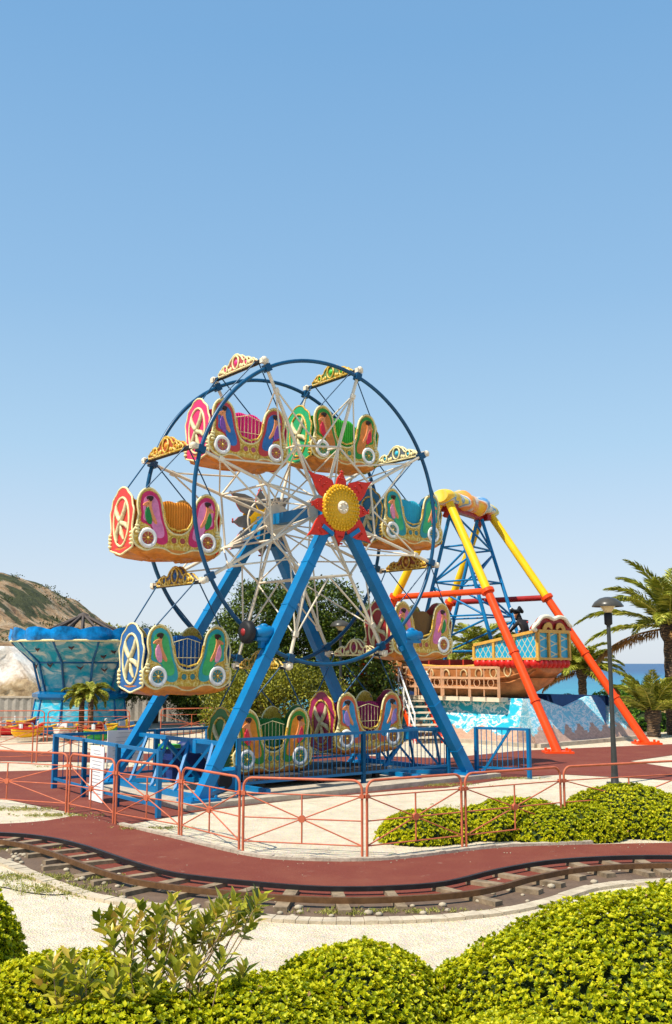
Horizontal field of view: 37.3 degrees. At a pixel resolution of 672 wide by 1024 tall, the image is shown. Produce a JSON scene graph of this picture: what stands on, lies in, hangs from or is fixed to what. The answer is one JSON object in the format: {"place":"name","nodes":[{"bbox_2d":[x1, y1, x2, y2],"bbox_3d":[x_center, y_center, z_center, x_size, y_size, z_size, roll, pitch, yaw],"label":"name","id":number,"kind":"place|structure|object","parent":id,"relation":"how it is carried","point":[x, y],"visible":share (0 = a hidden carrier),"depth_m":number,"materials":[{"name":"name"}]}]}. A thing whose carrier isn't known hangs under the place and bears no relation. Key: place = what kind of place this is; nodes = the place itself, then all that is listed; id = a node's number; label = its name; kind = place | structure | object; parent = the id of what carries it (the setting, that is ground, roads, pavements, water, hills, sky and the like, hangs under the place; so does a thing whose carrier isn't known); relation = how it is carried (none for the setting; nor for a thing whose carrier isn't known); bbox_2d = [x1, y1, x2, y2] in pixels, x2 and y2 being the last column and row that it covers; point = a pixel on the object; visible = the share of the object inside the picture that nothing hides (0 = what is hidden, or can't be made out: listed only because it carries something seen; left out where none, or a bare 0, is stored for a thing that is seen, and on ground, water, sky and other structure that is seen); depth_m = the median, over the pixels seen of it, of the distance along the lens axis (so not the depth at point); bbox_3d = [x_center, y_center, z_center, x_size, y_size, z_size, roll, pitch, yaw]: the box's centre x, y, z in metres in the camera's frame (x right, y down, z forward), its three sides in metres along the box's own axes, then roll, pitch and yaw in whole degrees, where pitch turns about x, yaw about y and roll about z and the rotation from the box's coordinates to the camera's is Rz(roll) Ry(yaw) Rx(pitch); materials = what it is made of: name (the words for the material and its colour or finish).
{"place":"outdoors","nodes":[
{"label":"outdoors","id":0,"kind":"place"},
{"bbox_2d":[0,696,34,722],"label":"panel wall","id":1,"kind":"structure","parent":0,"point":[16,702],"depth_m":42.18,"materials":[{"name":"metal"}]},
{"bbox_2d":[0,646,39,695],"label":"cliff","id":2,"kind":"structure","parent":0,"point":[17,676],"depth_m":63.03,"materials":[{"name":"beige stone"}]},
{"bbox_2d":[0,572,108,645],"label":"hill","id":3,"kind":"structure","parent":0,"point":[31,606],"depth_m":154.53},
{"bbox_2d":[0,574,119,640],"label":"hillside scrub","id":4,"kind":"object","parent":3,"relation":"on","point":[56,618],"visible":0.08,"depth_m":164.42,"materials":[{"name":"green plant"}]},
{"bbox_2d":[0,751,152,761],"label":"path","id":5,"kind":"structure","parent":0,"point":[60,758],"depth_m":26.59,"materials":[{"name":"red rubber"}]},
{"bbox_2d":[35,721,104,762],"bbox_3d":[-6.852,5.925,25.653,1.712,1.007,0.050,3,-9,-20],"label":"barrier","id":6,"kind":"object","parent":5,"relation":"on","point":[67,742],"visible":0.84,"depth_m":25.62,"materials":[{"name":"metal"}]},
{"bbox_2d":[125,696,207,722],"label":"panel wall","id":7,"kind":"structure","parent":0,"point":[137,710],"depth_m":42.15,"materials":[{"name":"metal"}]},
{"bbox_2d":[0,724,671,997],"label":"ground","id":8,"kind":"structure","parent":0,"point":[53,922],"depth_m":13.73,"materials":[{"name":"beige sand"}]},
{"bbox_2d":[0,888,29,964],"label":"hedge","id":9,"kind":"object","parent":8,"relation":"on","point":[12,938],"visible":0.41,"depth_m":5.56,"materials":[{"name":"green plant"}]},
{"bbox_2d":[0,723,34,762],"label":"barrier","id":10,"kind":"object","parent":8,"relation":"on","point":[32,731],"visible":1,"depth_m":25.28,"materials":[{"name":"metal"}]},
{"bbox_2d":[0,710,44,741],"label":"barrier","id":11,"kind":"object","parent":8,"relation":"on","point":[25,721],"visible":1,"depth_m":31.99,"materials":[{"name":"metal"}]},
{"bbox_2d":[0,749,68,813],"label":"barrier","id":12,"kind":"object","parent":8,"relation":"on","point":[7,780],"visible":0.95,"depth_m":17.04,"materials":[{"name":"metal"}]},
{"bbox_2d":[0,886,115,896],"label":"cable","id":13,"kind":"object","parent":8,"relation":"on","point":[34,893],"visible":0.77,"depth_m":10.90,"materials":[{"name":"black rubber"}]},
{"bbox_2d":[53,723,77,733],"bbox_3d":[-8.775,7.075,32.354,0.543,0.470,1.058,-3,-9,21],"label":"toy boat","id":14,"kind":"object","parent":8,"relation":"on","point":[65,725],"visible":0.72,"depth_m":32.10,"materials":[{"name":"white paint"}]},
{"bbox_2d":[46,710,129,741],"bbox_3d":[-8.012,6.921,32.196,2.641,1.007,0.050,1,-9,-7],"label":"barrier","id":15,"kind":"object","parent":8,"relation":"on","point":[88,726],"visible":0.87,"depth_m":32.21,"materials":[{"name":"metal"}]},
{"bbox_2d":[67,753,115,823],"bbox_3d":[-3.997,4.490,16.230,0.050,1.007,1.486,8,-12,-43],"label":"barrier","id":16,"kind":"object","parent":8,"relation":"on","point":[90,788],"visible":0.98,"depth_m":16.20,"materials":[{"name":"metal"}]},
{"bbox_2d":[83,724,117,739],"bbox_3d":[-7.363,6.883,31.095,1.058,0.470,0.543,4,-9,-23],"label":"toy boat","id":17,"kind":"object","parent":8,"relation":"on","point":[97,736],"visible":0.57,"depth_m":30.91,"materials":[{"name":"green paint"}]},
{"bbox_2d":[0,721,204,740],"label":"carousel plinth","id":18,"kind":"structure","parent":8,"relation":"on","point":[152,726],"depth_m":35.16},
{"bbox_2d":[0,721,25,734],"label":"toy boat","id":19,"kind":"object","parent":18,"relation":"on","point":[8,729],"visible":0.56,"depth_m":32.84,"materials":[{"name":"white paint"}]},
{"bbox_2d":[6,716,36,727],"bbox_3d":[-11.392,7.627,35.980,1.058,0.470,0.542,3,-9,-17],"label":"toy boat","id":20,"kind":"object","parent":18,"relation":"on","point":[27,721],"visible":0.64,"depth_m":35.87,"materials":[{"name":"white paint"}]},
{"bbox_2d":[11,723,42,737],"bbox_3d":[-9.924,7.025,32.028,1.058,0.470,0.543,5,-10,-28],"label":"toy boat","id":21,"kind":"object","parent":18,"relation":"on","point":[27,735],"visible":0.81,"depth_m":31.82,"materials":[{"name":"yellow paint"}]},
{"bbox_2d":[28,721,56,734],"bbox_3d":[-9.664,7.176,33.015,1.058,0.470,0.542,2,-9,-11],"label":"toy boat","id":22,"kind":"object","parent":18,"relation":"on","point":[49,732],"visible":0.36,"depth_m":32.86,"materials":[{"name":"white paint"}]},
{"bbox_2d":[60,687,97,735],"bbox_3d":[-8.396,6.568,32.866,1.285,1.626,1.481,0,-9,0],"label":"palm tree","id":23,"kind":"object","parent":18,"relation":"on","point":[76,700],"visible":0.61,"depth_m":32.68,"materials":[{"name":"green plant"}]},
{"bbox_2d":[8,612,149,725],"bbox_3d":[-9.577,5.982,37.370,5.266,4.420,5.350,0,-9,0],"label":"swing carousel","id":24,"kind":"object","parent":18,"relation":"on","point":[60,656],"visible":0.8,"depth_m":35.85,"materials":[{"name":"paint"}]},
{"bbox_2d":[75,719,105,730],"bbox_3d":[-8.310,7.281,33.706,1.058,0.470,0.542,-2,-9,11],"label":"toy boat","id":25,"kind":"object","parent":18,"relation":"on","point":[99,724],"visible":0.26,"depth_m":33.55,"materials":[{"name":"white paint"}]},
{"bbox_2d":[71,681,115,728],"bbox_3d":[-7.999,6.436,32.539,1.388,1.790,1.525,0,-9,0],"label":"palm tree","id":26,"kind":"object","parent":18,"relation":"on","point":[92,688],"visible":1,"depth_m":32.40,"materials":[{"name":"green plant"}]},
{"bbox_2d":[104,718,127,727],"bbox_3d":[-7.744,7.391,34.433,1.058,0.470,0.542,1,-9,-6],"label":"toy boat","id":27,"kind":"object","parent":18,"relation":"on","point":[116,723],"visible":0.26,"depth_m":34.41,"materials":[{"name":"white paint"}]},
{"bbox_2d":[112,720,135,729],"bbox_3d":[-6.908,7.175,33.011,1.058,0.470,0.542,-3,-9,17],"label":"toy boat","id":28,"kind":"object","parent":18,"relation":"on","point":[125,727],"visible":0.37,"depth_m":32.91,"materials":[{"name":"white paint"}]},
{"bbox_2d":[0,945,220,1023],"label":"hedge","id":29,"kind":"object","parent":8,"relation":"on","point":[23,1000],"visible":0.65,"depth_m":4.76,"materials":[{"name":"green plant"}]},
{"bbox_2d":[30,883,272,1021],"bbox_3d":[-0.915,2.426,5.133,1.188,0.956,1.151,0,-9,0],"label":"leafy shrub","id":30,"kind":"object","parent":29,"relation":"in","point":[177,960],"visible":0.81,"depth_m":5.12,"materials":[{"name":"green plant"}]},
{"bbox_2d":[106,622,181,634],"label":"leafy tree","id":31,"kind":"object","parent":8,"relation":"on","point":[138,625],"visible":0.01,"depth_m":51.60,"materials":[{"name":"green plant"}]},
{"bbox_2d":[114,759,180,834],"bbox_3d":[-2.877,4.322,15.124,1.661,1.007,0.050,-8,-12,43],"label":"barrier","id":32,"kind":"object","parent":8,"relation":"on","point":[146,797],"visible":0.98,"depth_m":15.10,"materials":[{"name":"metal"}]},
{"bbox_2d":[121,622,232,722],"bbox_3d":[-6.873,6.508,39.921,5.877,4.203,3.815,0,-9,0],"label":"leafy tree","id":33,"kind":"object","parent":8,"relation":"on","point":[135,696],"visible":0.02,"depth_m":39.60,"materials":[{"name":"green plant"}]},
{"bbox_2d":[160,708,214,734],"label":"barrier","id":34,"kind":"object","parent":8,"relation":"on","point":[191,723],"visible":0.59,"depth_m":33.53,"materials":[{"name":"metal"}]},
{"bbox_2d":[180,767,241,849],"bbox_3d":[-1.769,4.137,13.909,0.050,1.008,1.639,7,-11,-37],"label":"barrier","id":35,"kind":"object","parent":8,"relation":"on","point":[209,809],"visible":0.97,"depth_m":13.87,"materials":[{"name":"metal"}]},
{"bbox_2d":[167,636,282,724],"bbox_3d":[-4.201,6.645,39.467,5.325,3.803,3.464,0,-9,0],"label":"leafy tree","id":36,"kind":"object","parent":8,"relation":"on","point":[190,701],"visible":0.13,"depth_m":38.67,"materials":[{"name":"green plant"}]},
{"bbox_2d":[193,654,289,734],"bbox_3d":[-2.761,5.614,29.475,2.937,2.858,2.498,0,-9,0],"label":"round bush","id":37,"kind":"object","parent":8,"relation":"on","point":[215,701],"visible":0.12,"depth_m":29.20,"materials":[{"name":"green plant"}]},
{"bbox_2d":[0,765,548,915],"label":"grass tufts","id":38,"kind":"object","parent":8,"relation":"on","point":[43,888],"visible":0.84,"depth_m":11.42,"materials":[{"name":"plant"}]},
{"bbox_2d":[197,576,355,714],"bbox_3d":[-2.106,4.794,32.728,5.763,5.434,3.935,0,-9,0],"label":"leafy tree","id":39,"kind":"object","parent":8,"relation":"on","point":[229,624],"visible":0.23,"depth_m":32.02,"materials":[{"name":"green plant"}]},
{"bbox_2d":[208,654,348,719],"bbox_3d":[-1.477,5.416,28.056,4.312,2.822,2.905,0,-9,0],"label":"round bush","id":40,"kind":"object","parent":8,"relation":"on","point":[274,687],"visible":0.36,"depth_m":27.70,"materials":[{"name":"green plant"}]},
{"bbox_2d":[241,776,364,856],"bbox_3d":[-0.449,4.008,13.062,1.680,1.007,0.050,-2,-9,14],"label":"barrier","id":41,"kind":"object","parent":8,"relation":"on","point":[301,818],"visible":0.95,"depth_m":13.06,"materials":[{"name":"metal"}]},
{"bbox_2d":[187,935,465,1023],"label":"hedge","id":42,"kind":"object","parent":8,"relation":"on","point":[364,980],"visible":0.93,"depth_m":4.96,"materials":[{"name":"green plant"}]},
{"bbox_2d":[262,574,402,702],"bbox_3d":[-0.282,4.819,33.177,5.063,5.520,3.629,0,-9,0],"label":"leafy tree","id":43,"kind":"object","parent":8,"relation":"on","point":[333,592],"visible":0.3,"depth_m":32.47,"materials":[{"name":"green plant"}]},
{"bbox_2d":[0,848,671,919],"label":"track bed","id":44,"kind":"object","parent":8,"relation":"on","point":[511,898],"visible":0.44,"depth_m":10.71,"materials":[{"name":"gravel"}]},
{"bbox_2d":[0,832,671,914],"bbox_3d":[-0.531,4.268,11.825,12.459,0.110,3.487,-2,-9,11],"label":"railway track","id":45,"kind":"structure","parent":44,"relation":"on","point":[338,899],"depth_m":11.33,"materials":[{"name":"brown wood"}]},
{"bbox_2d":[5,847,671,916],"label":"gravel stones","id":46,"kind":"object","parent":44,"relation":"on","point":[300,907],"visible":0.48,"depth_m":10.93,"materials":[{"name":"grey gravel"}]},
{"bbox_2d":[0,857,671,924],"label":"kerb","id":47,"kind":"structure","parent":8,"relation":"on","point":[293,919],"depth_m":10.16,"materials":[{"name":"concrete"}]},
{"bbox_2d":[330,620,348,684],"bbox_3d":[0.140,5.305,31.055,0.670,3.860,0.670,0,-9,0],"label":"street lamp","id":48,"kind":"object","parent":8,"relation":"on","point":[340,625],"visible":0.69,"depth_m":31.14,"materials":[{"name":"metal"}]},
{"bbox_2d":[10,813,669,943],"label":"scattered pebbles","id":49,"kind":"object","parent":8,"relation":"on","point":[284,854],"visible":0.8,"depth_m":13.65,"materials":[{"name":"beige stone"}]},
{"bbox_2d":[119,822,592,861],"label":"kerb","id":50,"kind":"structure","parent":8,"relation":"on","point":[296,858],"depth_m":13.30,"materials":[{"name":"concrete"}]},
{"bbox_2d":[342,614,404,691],"bbox_3d":[0.778,5.611,35.973,3.456,4.795,3.156,0,-9,0],"label":"leafy tree","id":51,"kind":"object","parent":8,"relation":"on","point":[357,664],"visible":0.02,"depth_m":35.47,"materials":[{"name":"green plant"}]},
{"bbox_2d":[364,773,463,856],"bbox_3d":[1.065,4.041,13.274,1.605,1.006,0.050,5,-10,-31],"label":"barrier","id":52,"kind":"object","parent":8,"relation":"on","point":[415,816],"visible":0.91,"depth_m":13.25,"materials":[{"name":"metal"}]},
{"bbox_2d":[398,668,443,743],"bbox_3d":[2.749,6.287,32.409,0.993,2.390,2.003,2,-9,-12],"label":"deck stair","id":53,"kind":"object","parent":8,"relation":"on","point":[408,716],"visible":0.52,"depth_m":32.27,"materials":[{"name":"white metal"}]},
{"bbox_2d":[373,806,478,846],"bbox_3d":[1.357,4.471,14.262,1.628,0.470,1.067,4,-9,-24],"label":"hedge","id":54,"kind":"object","parent":8,"relation":"on","point":[425,830],"visible":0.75,"depth_m":13.92,"materials":[{"name":"green plant"}]},
{"bbox_2d":[436,653,471,659],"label":"palm tree","id":55,"kind":"object","parent":8,"relation":"on","point":[459,656],"visible":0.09,"depth_m":40.18,"materials":[{"name":"green plant"}]},
{"bbox_2d":[450,621,515,655],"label":"palm tree","id":56,"kind":"object","parent":8,"relation":"on","point":[472,632],"visible":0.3,"depth_m":42.22,"materials":[{"name":"green plant"}]},
{"bbox_2d":[349,489,662,753],"bbox_3d":[4.740,3.477,33.594,5.660,8.381,10.577,8,-12,-42],"label":"swinging ship ride","id":57,"kind":"object","parent":8,"relation":"on","point":[533,660],"visible":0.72,"depth_m":31.93,"materials":[{"name":"yellow paint"}]},
{"bbox_2d":[509,606,528,632],"bbox_3d":[5.872,3.703,31.851,0.657,1.388,0.670,5,-10,-31],"label":"pirate mannequin","id":58,"kind":"object","parent":57,"relation":"on","point":[522,624],"visible":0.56,"depth_m":31.76},
{"bbox_2d":[463,766,562,846],"bbox_3d":[2.544,4.174,14.152,1.827,1.006,0.050,5,-10,-31],"label":"barrier","id":59,"kind":"object","parent":8,"relation":"on","point":[514,806],"visible":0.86,"depth_m":14.09,"materials":[{"name":"metal"}]},
{"bbox_2d":[402,690,638,747],"bbox_3d":[4.968,7.101,34.852,5.798,1.450,9.626,8,-12,-43],"label":"ride base","id":60,"kind":"object","parent":8,"relation":"on","point":[578,719],"visible":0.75,"depth_m":31.75,"materials":[{"name":"paint"}]},
{"bbox_2d":[343,666,507,701],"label":"boarding deck","id":61,"kind":"structure","parent":60,"relation":"on","point":[469,687],"depth_m":32.00,"materials":[{"name":"brown wood"}]},
{"bbox_2d":[459,795,585,842],"bbox_3d":[2.647,4.481,14.617,2.134,0.566,1.650,0,-9,0],"label":"hedge","id":62,"kind":"object","parent":8,"relation":"on","point":[550,823],"visible":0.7,"depth_m":14.16,"materials":[{"name":"green plant"}]},
{"bbox_2d":[423,878,671,1023],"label":"hedge","id":63,"kind":"object","parent":8,"relation":"on","point":[560,962],"visible":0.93,"depth_m":5.11,"materials":[{"name":"green plant"}]},
{"bbox_2d":[542,641,629,695],"bbox_3d":[9.818,6.779,39.414,3.672,3.461,3.854,6,-11,-36],"label":"palm tree","id":64,"kind":"object","parent":8,"relation":"on","point":[579,666],"visible":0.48,"depth_m":39.24,"materials":[{"name":"green plant"}]},
{"bbox_2d":[592,597,623,783],"bbox_3d":[5.833,3.759,21.084,0.670,3.915,0.670,0,-9,0],"label":"street lamp","id":65,"kind":"object","parent":8,"relation":"on","point":[607,605],"visible":0.95,"depth_m":21.07,"materials":[{"name":"metal"}]},
{"bbox_2d":[558,782,671,842],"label":"hedge","id":66,"kind":"object","parent":8,"relation":"on","point":[615,812],"visible":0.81,"depth_m":14.39,"materials":[{"name":"green plant"}]},
{"bbox_2d":[592,683,640,710],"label":"shrub","id":67,"kind":"object","parent":8,"relation":"on","point":[623,693],"visible":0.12,"depth_m":41.60,"materials":[{"name":"green plant"}]},
{"bbox_2d":[563,760,671,808],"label":"barrier","id":68,"kind":"object","parent":8,"relation":"on","point":[602,764],"visible":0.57,"depth_m":14.94,"materials":[{"name":"metal"}]},
{"bbox_2d":[573,559,671,734],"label":"palm tree","id":69,"kind":"object","parent":8,"relation":"on","point":[657,607],"visible":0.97,"depth_m":35.64,"materials":[{"name":"green plant"}]},
{"bbox_2d":[613,669,671,736],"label":"palm tree","id":70,"kind":"object","parent":8,"relation":"on","point":[654,699],"visible":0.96,"depth_m":34.07,"materials":[{"name":"green plant"}]},
{"bbox_2d":[630,710,666,731],"bbox_3d":[13.144,8.012,38.592,5.594,0.884,4.200,0,-9,0],"label":"ground cover bed","id":71,"kind":"object","parent":8,"relation":"on","point":[638,716],"visible":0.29,"depth_m":36.98,"materials":[{"name":"green plant"}]},
{"bbox_2d":[0,815,671,896],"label":"path","id":72,"kind":"structure","parent":0,"point":[166,853],"depth_m":12.63,"materials":[{"name":"red rubber"}]},
{"bbox_2d":[0,744,671,823],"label":"path","id":73,"kind":"structure","parent":0,"point":[592,755],"depth_m":22.76,"materials":[{"name":"red rubber"}]},
{"bbox_2d":[51,734,85,788],"bbox_3d":[-5.233,4.943,19.468,0.080,1.088,1.719,6,-11,-34],"label":"fence panel","id":74,"kind":"object","parent":73,"relation":"on","point":[54,779],"visible":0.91,"depth_m":20.05,"materials":[{"name":"blue paint"}]},
{"bbox_2d":[80,739,116,797],"bbox_3d":[-4.311,4.746,18.176,0.080,1.088,1.639,6,-11,-35],"label":"fence panel","id":75,"kind":"object","parent":73,"relation":"on","point":[84,760],"visible":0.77,"depth_m":18.74,"materials":[{"name":"blue paint"}]},
{"bbox_2d":[89,745,104,802],"bbox_3d":[-4.371,4.779,18.166,0.024,0.980,0.620,6,-11,-35],"label":"notice board","id":76,"kind":"object","parent":75,"relation":"attached to","point":[97,776],"visible":0.77,"depth_m":18.12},
{"bbox_2d":[56,729,157,787],"bbox_3d":[-4.800,5.155,20.861,2.347,1.088,0.075,7,-11,-39],"label":"fence panel","id":77,"kind":"object","parent":73,"relation":"on","point":[155,741],"visible":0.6,"depth_m":20.71,"materials":[{"name":"blue paint"}]},
{"bbox_2d":[106,730,143,762],"bbox_3d":[-4.461,4.955,21.089,0.850,0.650,0.024,7,-11,-39],"label":"notice board","id":78,"kind":"object","parent":77,"relation":"attached to","point":[118,736],"visible":0.52,"depth_m":20.98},
{"bbox_2d":[115,744,162,818],"bbox_3d":[-3.381,4.555,16.922,0.078,1.088,1.665,6,-11,-36],"label":"fence panel","id":79,"kind":"object","parent":73,"relation":"on","point":[159,755],"visible":0.79,"depth_m":16.51,"materials":[{"name":"blue paint"}]},
{"bbox_2d":[157,727,207,743],"bbox_3d":[-3.008,5.374,22.304,2.325,1.088,0.075,7,-11,-39],"label":"fence panel","id":80,"kind":"object","parent":73,"relation":"on","point":[183,729],"visible":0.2,"depth_m":22.01,"materials":[{"name":"blue paint"}]},
{"bbox_2d":[80,763,500,810],"bbox_3d":[-0.767,5.682,21.047,8.000,0.100,4.150,7,-11,-39],"label":"concrete pad","id":81,"kind":"object","parent":73,"relation":"on","point":[315,787],"visible":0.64,"depth_m":19.45,"materials":[{"name":"beige concrete"}]},
{"bbox_2d":[158,738,206,781],"bbox_3d":[-3.130,5.144,20.746,1.100,0.825,0.550,7,-11,-39],"label":"control cabinet","id":82,"kind":"object","parent":81,"relation":"on","point":[172,772],"visible":0.33,"depth_m":20.45,"materials":[{"name":"blue metal"}]},
{"bbox_2d":[202,767,234,788],"bbox_3d":[-2.216,5.103,19.052,0.650,0.395,0.460,7,-11,-39],"label":"motor box","id":83,"kind":"object","parent":81,"relation":"on","point":[227,782],"visible":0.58,"depth_m":18.91,"materials":[{"name":"blue paint"}]},
{"bbox_2d":[104,356,486,803],"bbox_3d":[-0.846,1.246,21.677,7.500,8.985,3.970,7,-11,-39],"label":"ferris wheel","id":84,"kind":"object","parent":81,"relation":"on","point":[335,511],"visible":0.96,"depth_m":20.96,"materials":[{"name":"blue paint"}]},
{"bbox_2d":[108,436,221,563],"bbox_3d":[-3.349,-0.269,19.692,2.095,2.522,1.720,7,-11,-39],"label":"gondola","id":85,"kind":"object","parent":84,"relation":"hanging from","point":[148,525],"visible":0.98,"depth_m":19.21,"materials":[{"name":"multicoloured metal"}]},
{"bbox_2d":[117,566,231,695],"bbox_3d":[-3.131,2.316,19.478,2.095,2.522,1.720,7,-11,-40],"label":"gondola","id":86,"kind":"object","parent":84,"relation":"hanging from","point":[159,659],"visible":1,"depth_m":19.01,"materials":[{"name":"multicoloured metal"}]},
{"bbox_2d":[184,353,287,473],"bbox_3d":[-2.085,-2.118,21.016,2.095,2.522,1.720,7,-11,-38],"label":"gondola","id":87,"kind":"object","parent":84,"relation":"hanging from","point":[232,434],"visible":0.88,"depth_m":20.58,"materials":[{"name":"multicoloured metal"}]},
{"bbox_2d":[206,650,311,774],"bbox_3d":[-1.560,4.121,20.500,2.095,2.522,1.720,7,-11,-39],"label":"gondola","id":88,"kind":"object","parent":84,"relation":"hanging from","point":[270,721],"visible":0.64,"depth_m":20.15,"materials":[{"name":"green metal"}]},
{"bbox_2d":[287,366,378,475],"bbox_3d":[-0.081,-2.150,22.675,2.095,2.522,1.720,7,-11,-38],"label":"gondola","id":89,"kind":"object","parent":84,"relation":"hanging from","point":[319,423],"visible":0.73,"depth_m":22.22,"materials":[{"name":"green metal"}]},
{"bbox_2d":[308,638,403,754],"bbox_3d":[0.445,4.089,22.159,2.095,2.522,1.720,7,-11,-38],"label":"gondola","id":90,"kind":"object","parent":84,"relation":"hanging from","point":[349,712],"visible":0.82,"depth_m":21.72,"materials":[{"name":"purple metal"}]},
{"bbox_2d":[358,445,442,551],"bbox_3d":[1.491,-0.345,23.697,2.095,2.522,1.720,7,-11,-39],"label":"gondola","id":91,"kind":"object","parent":84,"relation":"hanging from","point":[409,523],"visible":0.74,"depth_m":23.20,"materials":[{"name":"teal metal"}]},
{"bbox_2d":[364,556,452,660],"bbox_3d":[1.709,2.239,23.483,2.095,2.522,1.720,7,-11,-40],"label":"gondola","id":92,"kind":"object","parent":84,"relation":"hanging from","point":[433,623],"visible":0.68,"depth_m":23.20,"materials":[{"name":"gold metal"}]},
{"bbox_2d":[235,731,363,795],"bbox_3d":[-0.625,4.848,19.310,3.125,1.028,0.075,7,-11,-39],"label":"fence panel","id":93,"kind":"object","parent":81,"relation":"on","point":[238,758],"visible":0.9,"depth_m":19.13,"materials":[{"name":"blue paint"}]},
{"bbox_2d":[241,760,386,787],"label":"boarding platform","id":94,"kind":"structure","parent":81,"relation":"on","point":[331,766],"depth_m":20.66,"materials":[{"name":"blue metal"}]},
{"bbox_2d":[361,727,450,782],"bbox_3d":[1.506,5.109,21.028,2.525,1.028,0.075,7,-11,-39],"label":"fence panel","id":95,"kind":"object","parent":81,"relation":"on","point":[447,765],"visible":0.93,"depth_m":20.88,"materials":[{"name":"blue paint"}]},
{"bbox_2d":[311,751,379,758],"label":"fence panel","id":96,"kind":"object","parent":73,"relation":"on","point":[347,755],"visible":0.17,"depth_m":24.84,"materials":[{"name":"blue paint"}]},
{"bbox_2d":[474,727,531,778],"bbox_3d":[3.696,5.342,22.089,1.314,1.088,0.098,-5,-10,28],"label":"fence panel","id":97,"kind":"object","parent":73,"relation":"on","point":[487,766],"visible":0.89,"depth_m":22.11,"materials":[{"name":"blue paint"}]},
{"bbox_2d":[0,0,671,663],"label":"sky","id":98,"kind":"structure","parent":0,"point":[464,205],"materials":[{"name":"blue"}]},
{"bbox_2d":[396,688,409,694],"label":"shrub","id":99,"kind":"object","parent":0,"point":[400,692],"depth_m":45.08,"materials":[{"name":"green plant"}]},
{"bbox_2d":[280,664,664,710],"bbox_3d":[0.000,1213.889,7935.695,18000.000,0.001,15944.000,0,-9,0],"label":"sea","id":100,"kind":"structure","parent":0,"point":[635,671],"depth_m":334.76,"materials":[{"name":"liquid"}]}
]}

